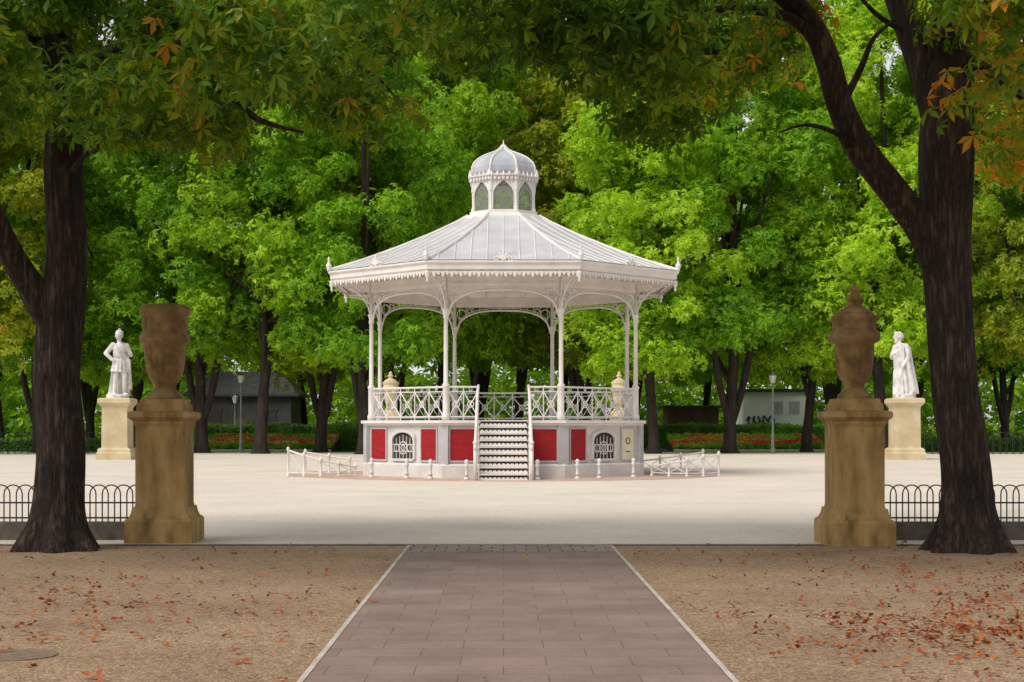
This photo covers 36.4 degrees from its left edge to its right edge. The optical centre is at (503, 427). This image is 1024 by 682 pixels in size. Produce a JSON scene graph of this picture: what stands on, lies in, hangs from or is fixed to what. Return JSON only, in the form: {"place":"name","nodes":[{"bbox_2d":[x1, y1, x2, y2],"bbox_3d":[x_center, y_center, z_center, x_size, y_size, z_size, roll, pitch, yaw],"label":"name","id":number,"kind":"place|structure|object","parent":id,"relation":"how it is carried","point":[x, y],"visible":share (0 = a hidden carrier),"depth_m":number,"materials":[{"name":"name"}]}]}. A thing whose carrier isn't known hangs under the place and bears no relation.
{"place":"outdoors","nodes":[
{"label":"outdoors","id":0,"kind":"place"},
{"bbox_2d":[382,371,399,419],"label":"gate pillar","id":1,"kind":"structure","parent":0,"point":[390,382],"depth_m":73.72,"materials":[{"name":"stone"}]},
{"bbox_2d":[290,471,716,481],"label":"bandstand paving","id":2,"kind":"structure","parent":0,"point":[361,476],"depth_m":48.25,"materials":[{"name":"grey stone"}]},
{"bbox_2d":[286,446,356,476],"bbox_3d":[-5.852,1.110,50.051,2.279,0.980,0.620,0,0,-5],"label":"ramp railing","id":3,"kind":"object","parent":2,"relation":"on","point":[338,463],"visible":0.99,"depth_m":49.96,"materials":[{"name":"white metal"}]},
{"bbox_2d":[304,449,363,473],"bbox_3d":[-5.690,1.160,52.600,2.140,0.880,0.120,0,0,0],"label":"ramp railing","id":4,"kind":"object","parent":2,"relation":"on","point":[329,456],"visible":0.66,"depth_m":52.58,"materials":[{"name":"white metal"}]},
{"bbox_2d":[369,458,373,476],"bbox_3d":[-4.153,1.270,49.000,0.170,0.620,0.162,0,0,0],"label":"bollard","id":5,"kind":"object","parent":2,"relation":"on","point":[371,463],"visible":1,"depth_m":48.96,"materials":[{"name":"white metal"}]},
{"bbox_2d":[404,458,409,478],"bbox_3d":[-2.985,1.270,48.000,0.170,0.620,0.162,0,0,0],"label":"bollard","id":6,"kind":"object","parent":2,"relation":"on","point":[406,464],"visible":1,"depth_m":47.95,"materials":[{"name":"white metal"}]},
{"bbox_2d":[428,459,432,478],"bbox_3d":[-2.221,1.270,47.300,0.170,0.620,0.162,0,0,0],"label":"bollard","id":7,"kind":"object","parent":2,"relation":"on","point":[430,465],"visible":1,"depth_m":47.26,"materials":[{"name":"white metal"}]},
{"bbox_2d":[464,459,468,479],"bbox_3d":[-1.111,1.270,46.700,0.170,0.620,0.162,0,0,0],"label":"bollard","id":8,"kind":"object","parent":2,"relation":"on","point":[466,466],"visible":1,"depth_m":46.66,"materials":[{"name":"white metal"}]},
{"bbox_2d":[326,140,680,479],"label":"bandstand","id":9,"kind":"structure","parent":2,"relation":"on","point":[491,257],"depth_m":49.78,"materials":[{"name":"paint"}]},
{"bbox_2d":[390,430,415,460],"bbox_3d":[-3.201,0.580,49.799,1.160,1.000,0.115,0,0,45],"label":"window","id":10,"kind":"structure","parent":9,"relation":"in","point":[402,442],"depth_m":49.78,"materials":[{"name":"paint"}]},
{"bbox_2d":[591,430,616,460],"bbox_3d":[3.201,0.580,49.802,1.160,1.000,0.115,0,0,-45],"label":"window","id":11,"kind":"structure","parent":9,"relation":"in","point":[603,442],"depth_m":49.80,"materials":[{"name":"paint"}]},
{"bbox_2d":[535,459,539,479],"bbox_3d":[1.025,1.270,46.700,0.170,0.620,0.162,0,0,0],"label":"bollard","id":12,"kind":"object","parent":2,"relation":"on","point":[537,466],"visible":1,"depth_m":46.66,"materials":[{"name":"white metal"}]},
{"bbox_2d":[575,459,579,478],"bbox_3d":[2.250,1.270,47.300,0.170,0.620,0.162,0,0,0],"label":"bollard","id":13,"kind":"object","parent":2,"relation":"on","point":[577,465],"visible":1,"depth_m":47.26,"materials":[{"name":"white metal"}]},
{"bbox_2d":[596,458,601,478],"bbox_3d":[2.956,1.270,48.000,0.170,0.620,0.162,0,0,0],"label":"bollard","id":14,"kind":"object","parent":2,"relation":"on","point":[599,476],"visible":1,"depth_m":47.95,"materials":[{"name":"white metal"}]},
{"bbox_2d":[631,458,635,476],"bbox_3d":[4.093,1.270,49.000,0.170,0.620,0.162,0,0,0],"label":"bollard","id":15,"kind":"object","parent":2,"relation":"on","point":[633,463],"visible":1,"depth_m":48.96,"materials":[{"name":"white metal"}]},
{"bbox_2d":[643,449,704,473],"bbox_3d":[5.715,1.160,52.600,2.190,0.880,0.120,0,0,0],"label":"ramp railing","id":16,"kind":"object","parent":2,"relation":"on","point":[680,455],"visible":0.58,"depth_m":52.58,"materials":[{"name":"white metal"}]},
{"bbox_2d":[650,451,720,476],"bbox_3d":[5.875,1.180,49.950,2.270,0.840,0.820,0,0,0],"label":"ramp railing","id":17,"kind":"object","parent":2,"relation":"on","point":[669,462],"visible":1,"depth_m":49.78,"materials":[{"name":"white metal"}]},
{"bbox_2d":[1,436,1016,451],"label":"lawn","id":18,"kind":"structure","parent":0,"point":[662,449],"depth_m":102.47,"materials":[{"name":"green plant"}]},
{"bbox_2d":[0,111,44,438],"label":"park tree","id":19,"kind":"object","parent":18,"relation":"on","point":[14,381],"visible":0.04,"depth_m":122.64,"materials":[{"name":"green plant"}]},
{"bbox_2d":[1,437,100,450],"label":"hedge","id":20,"kind":"object","parent":18,"relation":"on","point":[94,444],"visible":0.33,"depth_m":103.99,"materials":[{"name":"green plant"}]},
{"bbox_2d":[9,45,174,438],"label":"park tree","id":21,"kind":"object","parent":18,"relation":"on","point":[89,394],"visible":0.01,"depth_m":128.69,"materials":[{"name":"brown plant"}]},
{"bbox_2d":[41,137,218,440],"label":"park tree","id":22,"kind":"object","parent":18,"relation":"on","point":[95,377],"visible":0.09,"depth_m":104.05,"materials":[{"name":"green plant"}]},
{"bbox_2d":[110,155,237,391],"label":"park tree","id":23,"kind":"object","parent":18,"relation":"on","point":[206,366],"visible":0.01,"depth_m":135.70,"materials":[{"name":"green plant"}]},
{"bbox_2d":[232,395,238,424],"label":"street lamp","id":24,"kind":"object","parent":18,"relation":"on","point":[235,398],"visible":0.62,"depth_m":127.95,"materials":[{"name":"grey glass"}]},
{"bbox_2d":[183,372,308,426],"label":"park hut","id":25,"kind":"object","parent":18,"relation":"on","point":[283,407],"visible":0.34,"depth_m":131.00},
{"bbox_2d":[207,409,222,426],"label":"window","id":26,"kind":"structure","parent":25,"relation":"in","point":[215,415],"depth_m":130.94,"materials":[{"name":"grey glass"}]},
{"bbox_2d":[236,419,247,425],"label":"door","id":27,"kind":"structure","parent":25,"relation":"in","point":[244,421],"depth_m":130.94,"materials":[{"name":"wood"}]},
{"bbox_2d":[268,409,276,426],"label":"window","id":28,"kind":"structure","parent":25,"relation":"in","point":[271,412],"depth_m":130.94,"materials":[{"name":"grey glass"}]},
{"bbox_2d":[194,432,339,450],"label":"flower bed","id":29,"kind":"object","parent":18,"relation":"on","point":[226,441],"visible":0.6,"depth_m":104.54,"materials":[{"name":"plant"}]},
{"bbox_2d":[194,421,357,443],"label":"hedge","id":30,"kind":"object","parent":18,"relation":"on","point":[280,427],"visible":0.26,"depth_m":118.09,"materials":[{"name":"green plant"}]},
{"bbox_2d":[235,163,366,423],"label":"park tree","id":31,"kind":"object","parent":18,"relation":"on","point":[303,414],"depth_m":137.78,"materials":[{"name":"green plant"}]},
{"bbox_2d":[327,426,357,449],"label":"hedge","id":32,"kind":"object","parent":18,"relation":"on","point":[348,438],"visible":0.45,"depth_m":108.00,"materials":[{"name":"green plant"}]},
{"bbox_2d":[343,114,456,411],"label":"park tree","id":33,"kind":"object","parent":18,"relation":"on","point":[402,369],"depth_m":125.73,"materials":[{"name":"green plant"}]},
{"bbox_2d":[353,4,536,419],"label":"park tree","id":34,"kind":"object","parent":18,"relation":"on","point":[473,329],"visible":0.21,"depth_m":103.71,"materials":[{"name":"green plant"}]},
{"bbox_2d":[413,58,555,419],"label":"park tree","id":35,"kind":"object","parent":18,"relation":"on","point":[476,379],"visible":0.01,"depth_m":118.74,"materials":[{"name":"green plant"}]},
{"bbox_2d":[411,85,565,419],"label":"park tree","id":36,"kind":"object","parent":18,"relation":"on","point":[484,383],"visible":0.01,"depth_m":129.66,"materials":[{"name":"green plant"}]},
{"bbox_2d":[0,170,1023,440],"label":"distant wood","id":37,"kind":"object","parent":18,"relation":"on","point":[14,412],"visible":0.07,"depth_m":160.77,"materials":[{"name":"green plant"}]},
{"bbox_2d":[427,37,607,419],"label":"park tree","id":38,"kind":"object","parent":18,"relation":"on","point":[476,365],"visible":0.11,"depth_m":109.69,"materials":[{"name":"green plant"}]},
{"bbox_2d":[492,114,621,419],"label":"park tree","id":39,"kind":"object","parent":18,"relation":"on","point":[565,377],"visible":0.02,"depth_m":126.70,"materials":[{"name":"green plant"}]},
{"bbox_2d":[480,53,679,419],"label":"park tree","id":40,"kind":"object","parent":18,"relation":"on","point":[563,183],"visible":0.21,"depth_m":105.13,"materials":[{"name":"green plant"}]},
{"bbox_2d":[570,123,717,405],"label":"park tree","id":41,"kind":"object","parent":18,"relation":"on","point":[663,246],"depth_m":123.09,"materials":[{"name":"green plant"}]},
{"bbox_2d":[658,405,720,425],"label":"wooden kiosk","id":42,"kind":"object","parent":18,"relation":"on","point":[674,414],"visible":0.44,"depth_m":136.00,"materials":[{"name":"brown wood"}]},
{"bbox_2d":[655,133,754,404],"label":"park tree","id":43,"kind":"object","parent":18,"relation":"on","point":[706,376],"visible":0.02,"depth_m":140.27,"materials":[{"name":"green plant"}]},
{"bbox_2d":[644,421,824,447],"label":"hedge","id":44,"kind":"object","parent":18,"relation":"on","point":[818,431],"visible":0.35,"depth_m":118.08,"materials":[{"name":"green plant"}]},
{"bbox_2d":[666,432,824,450],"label":"flower bed","id":45,"kind":"object","parent":18,"relation":"on","point":[714,442],"visible":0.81,"depth_m":104.28,"materials":[{"name":"plant"}]},
{"bbox_2d":[712,63,910,451],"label":"park tree","id":46,"kind":"object","parent":18,"relation":"on","point":[764,355],"visible":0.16,"depth_m":98.02,"materials":[{"name":"green plant"}]},
{"bbox_2d":[747,12,910,405],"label":"park tree","id":47,"kind":"object","parent":18,"relation":"on","point":[831,390],"visible":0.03,"depth_m":127.65,"materials":[{"name":"green plant"}]},
{"bbox_2d":[832,94,987,414],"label":"park tree","id":48,"kind":"object","parent":18,"relation":"on","point":[922,374],"visible":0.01,"depth_m":124.89,"materials":[{"name":"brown plant"}]},
{"bbox_2d":[843,34,1023,383],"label":"park tree","id":49,"kind":"object","parent":18,"relation":"on","point":[1014,210],"visible":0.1,"depth_m":98.04,"materials":[{"name":"green plant"}]},
{"bbox_2d":[921,436,1023,451],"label":"hedge","id":50,"kind":"object","parent":18,"relation":"on","point":[996,445],"visible":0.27,"depth_m":102.00,"materials":[{"name":"green plant"}]},
{"bbox_2d":[976,81,1023,440],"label":"park tree","id":51,"kind":"object","parent":18,"relation":"on","point":[1004,404],"visible":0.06,"depth_m":129.72,"materials":[{"name":"brown plant"}]},
{"bbox_2d":[0,429,1023,681],"bbox_3d":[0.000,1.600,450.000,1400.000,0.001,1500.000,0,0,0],"label":"ground","id":52,"kind":"structure","parent":0,"point":[192,655],"depth_m":13.88,"materials":[{"name":"brown soil"}]},
{"bbox_2d":[0,649,58,661],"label":"drain cover","id":53,"kind":"object","parent":52,"relation":"on","point":[20,655],"visible":1,"depth_m":10.91,"materials":[{"name":"metal"}]},
{"bbox_2d":[0,0,477,553],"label":"chestnut tree","id":54,"kind":"object","parent":52,"relation":"on","point":[188,76],"visible":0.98,"depth_m":18.72,"materials":[{"name":"green plant"}]},
{"bbox_2d":[406,545,614,551],"bbox_3d":[0.090,1.590,20.475,2.680,0.001,1.150,0,0,0],"label":"path threshold","id":55,"kind":"object","parent":52,"relation":"on","point":[509,548],"visible":1,"depth_m":20.40,"materials":[{"name":"grey stone"}]},
{"bbox_2d":[0,540,1023,681],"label":"fallen leaves","id":56,"kind":"object","parent":52,"relation":"on","point":[884,635],"visible":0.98,"depth_m":12.77,"materials":[{"name":"brown plant"}]},
{"bbox_2d":[297,545,738,681],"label":"path edging","id":57,"kind":"object","parent":52,"relation":"on","point":[728,673],"visible":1,"depth_m":12.46,"materials":[{"name":"grey stone"}]},
{"bbox_2d":[390,0,1023,554],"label":"chestnut tree","id":58,"kind":"object","parent":52,"relation":"on","point":[678,60],"visible":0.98,"depth_m":19.63,"materials":[{"name":"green plant"}]},
{"bbox_2d":[0,452,1023,543],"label":"plaza","id":59,"kind":"structure","parent":0,"point":[744,498],"depth_m":32.99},
{"bbox_2d":[0,73,85,379],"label":"park tree","id":60,"kind":"object","parent":59,"relation":"on","point":[27,192],"visible":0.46,"depth_m":90.88,"materials":[{"name":"green plant"}]},
{"bbox_2d":[0,431,101,453],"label":"hoop fence","id":61,"kind":"object","parent":59,"relation":"on","point":[27,441],"visible":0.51,"depth_m":93.98,"materials":[{"name":"black metal"}]},
{"bbox_2d":[0,521,123,539],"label":"kerb wall","id":62,"kind":"structure","parent":59,"relation":"on","point":[100,530],"depth_m":22.00,"materials":[{"name":"grey stone"}]},
{"bbox_2d":[0,484,134,521],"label":"hoop fence","id":63,"kind":"object","parent":62,"relation":"on","point":[89,517],"visible":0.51,"depth_m":22.14,"materials":[{"name":"black metal"}]},
{"bbox_2d":[0,59,139,451],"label":"park tree","id":64,"kind":"object","parent":59,"relation":"on","point":[92,346],"visible":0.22,"depth_m":97.46,"materials":[{"name":"green plant"}]},
{"bbox_2d":[96,328,137,459],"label":"statue","id":65,"kind":"object","parent":59,"relation":"on","point":[117,404],"visible":1,"depth_m":76.38,"materials":[{"name":"stone"}]},
{"bbox_2d":[124,303,203,543],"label":"gate pillar","id":66,"kind":"structure","parent":59,"relation":"on","point":[164,417],"depth_m":21.36,"materials":[{"name":"stone"}]},
{"bbox_2d":[89,0,315,452],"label":"park tree","id":67,"kind":"object","parent":59,"relation":"on","point":[159,199],"visible":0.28,"depth_m":93.53,"materials":[{"name":"green plant"}]},
{"bbox_2d":[237,372,244,452],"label":"street lamp","id":68,"kind":"object","parent":59,"relation":"on","point":[240,376],"visible":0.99,"depth_m":97.94,"materials":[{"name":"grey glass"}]},
{"bbox_2d":[137,0,384,453],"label":"park tree","id":69,"kind":"object","parent":59,"relation":"on","point":[198,233],"visible":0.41,"depth_m":90.87,"materials":[{"name":"green plant"}]},
{"bbox_2d":[205,88,426,452],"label":"park tree","id":70,"kind":"object","parent":59,"relation":"on","point":[321,402],"visible":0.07,"depth_m":98.39,"materials":[{"name":"bright green leaves"},{"name":"bark"}]},
{"bbox_2d":[244,34,476,453],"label":"park tree","id":71,"kind":"object","parent":59,"relation":"on","point":[408,333],"visible":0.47,"depth_m":89.97,"materials":[{"name":"green plant"}]},
{"bbox_2d":[550,72,758,453],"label":"park tree","id":72,"kind":"object","parent":59,"relation":"on","point":[606,346],"visible":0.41,"depth_m":91.18,"materials":[{"name":"green plant"}]},
{"bbox_2d":[595,0,851,452],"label":"park tree","id":73,"kind":"object","parent":59,"relation":"on","point":[747,316],"visible":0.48,"depth_m":92.06,"materials":[{"name":"green plant"}]},
{"bbox_2d":[768,371,776,452],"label":"street lamp","id":74,"kind":"object","parent":59,"relation":"on","point":[772,376],"visible":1,"depth_m":94.94,"materials":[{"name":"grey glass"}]},
{"bbox_2d":[814,284,895,546],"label":"gate pillar","id":75,"kind":"structure","parent":59,"relation":"on","point":[855,417],"depth_m":20.96,"materials":[{"name":"stone"}]},
{"bbox_2d":[756,0,1016,447],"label":"park tree","id":76,"kind":"object","parent":59,"relation":"on","point":[859,23],"visible":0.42,"depth_m":92.96,"materials":[{"name":"green plant"}]},
{"bbox_2d":[884,331,926,459],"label":"statue","id":77,"kind":"object","parent":59,"relation":"on","point":[904,404],"visible":1,"depth_m":76.38,"materials":[{"name":"stone"}]},
{"bbox_2d":[895,521,1023,539],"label":"kerb wall","id":78,"kind":"structure","parent":59,"relation":"on","point":[919,530],"depth_m":22.00,"materials":[{"name":"grey concrete"}]},
{"bbox_2d":[885,484,1023,521],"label":"hoop fence","id":79,"kind":"object","parent":78,"relation":"on","point":[933,517],"visible":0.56,"depth_m":22.14,"materials":[{"name":"black metal"}]},
{"bbox_2d":[915,34,1023,381],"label":"park tree","id":80,"kind":"object","parent":59,"relation":"on","point":[1010,271],"visible":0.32,"depth_m":90.91,"materials":[{"name":"green plant"}]},
{"bbox_2d":[924,431,1023,453],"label":"hoop fence","id":81,"kind":"object","parent":59,"relation":"on","point":[1020,434],"visible":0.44,"depth_m":91.98,"materials":[{"name":"black metal"}]},
{"bbox_2d":[3,0,1023,428],"label":"sky","id":82,"kind":"structure","parent":0,"point":[888,63],"materials":[{"name":"white"}]},
{"bbox_2d":[304,552,731,681],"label":"path","id":83,"kind":"structure","parent":0,"point":[489,616],"depth_m":12.36,"materials":[{"name":"grey stone"}]},
{"bbox_2d":[609,371,624,419],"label":"gate pillar","id":84,"kind":"structure","parent":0,"point":[619,382],"depth_m":73.73,"materials":[{"name":"stone"}]},
{"bbox_2d":[736,389,805,426],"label":"white building","id":85,"kind":"structure","parent":0,"point":[756,406],"depth_m":150.00,"materials":[{"name":"grey paint"}]},
{"bbox_2d":[774,401,782,413],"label":"window","id":86,"kind":"structure","parent":85,"relation":"in","point":[778,405],"depth_m":149.94,"materials":[{"name":"grey paint"}]},
{"bbox_2d":[789,401,799,413],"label":"window","id":87,"kind":"structure","parent":85,"relation":"in","point":[794,406],"depth_m":149.94,"materials":[{"name":"grey glass"}]}
]}

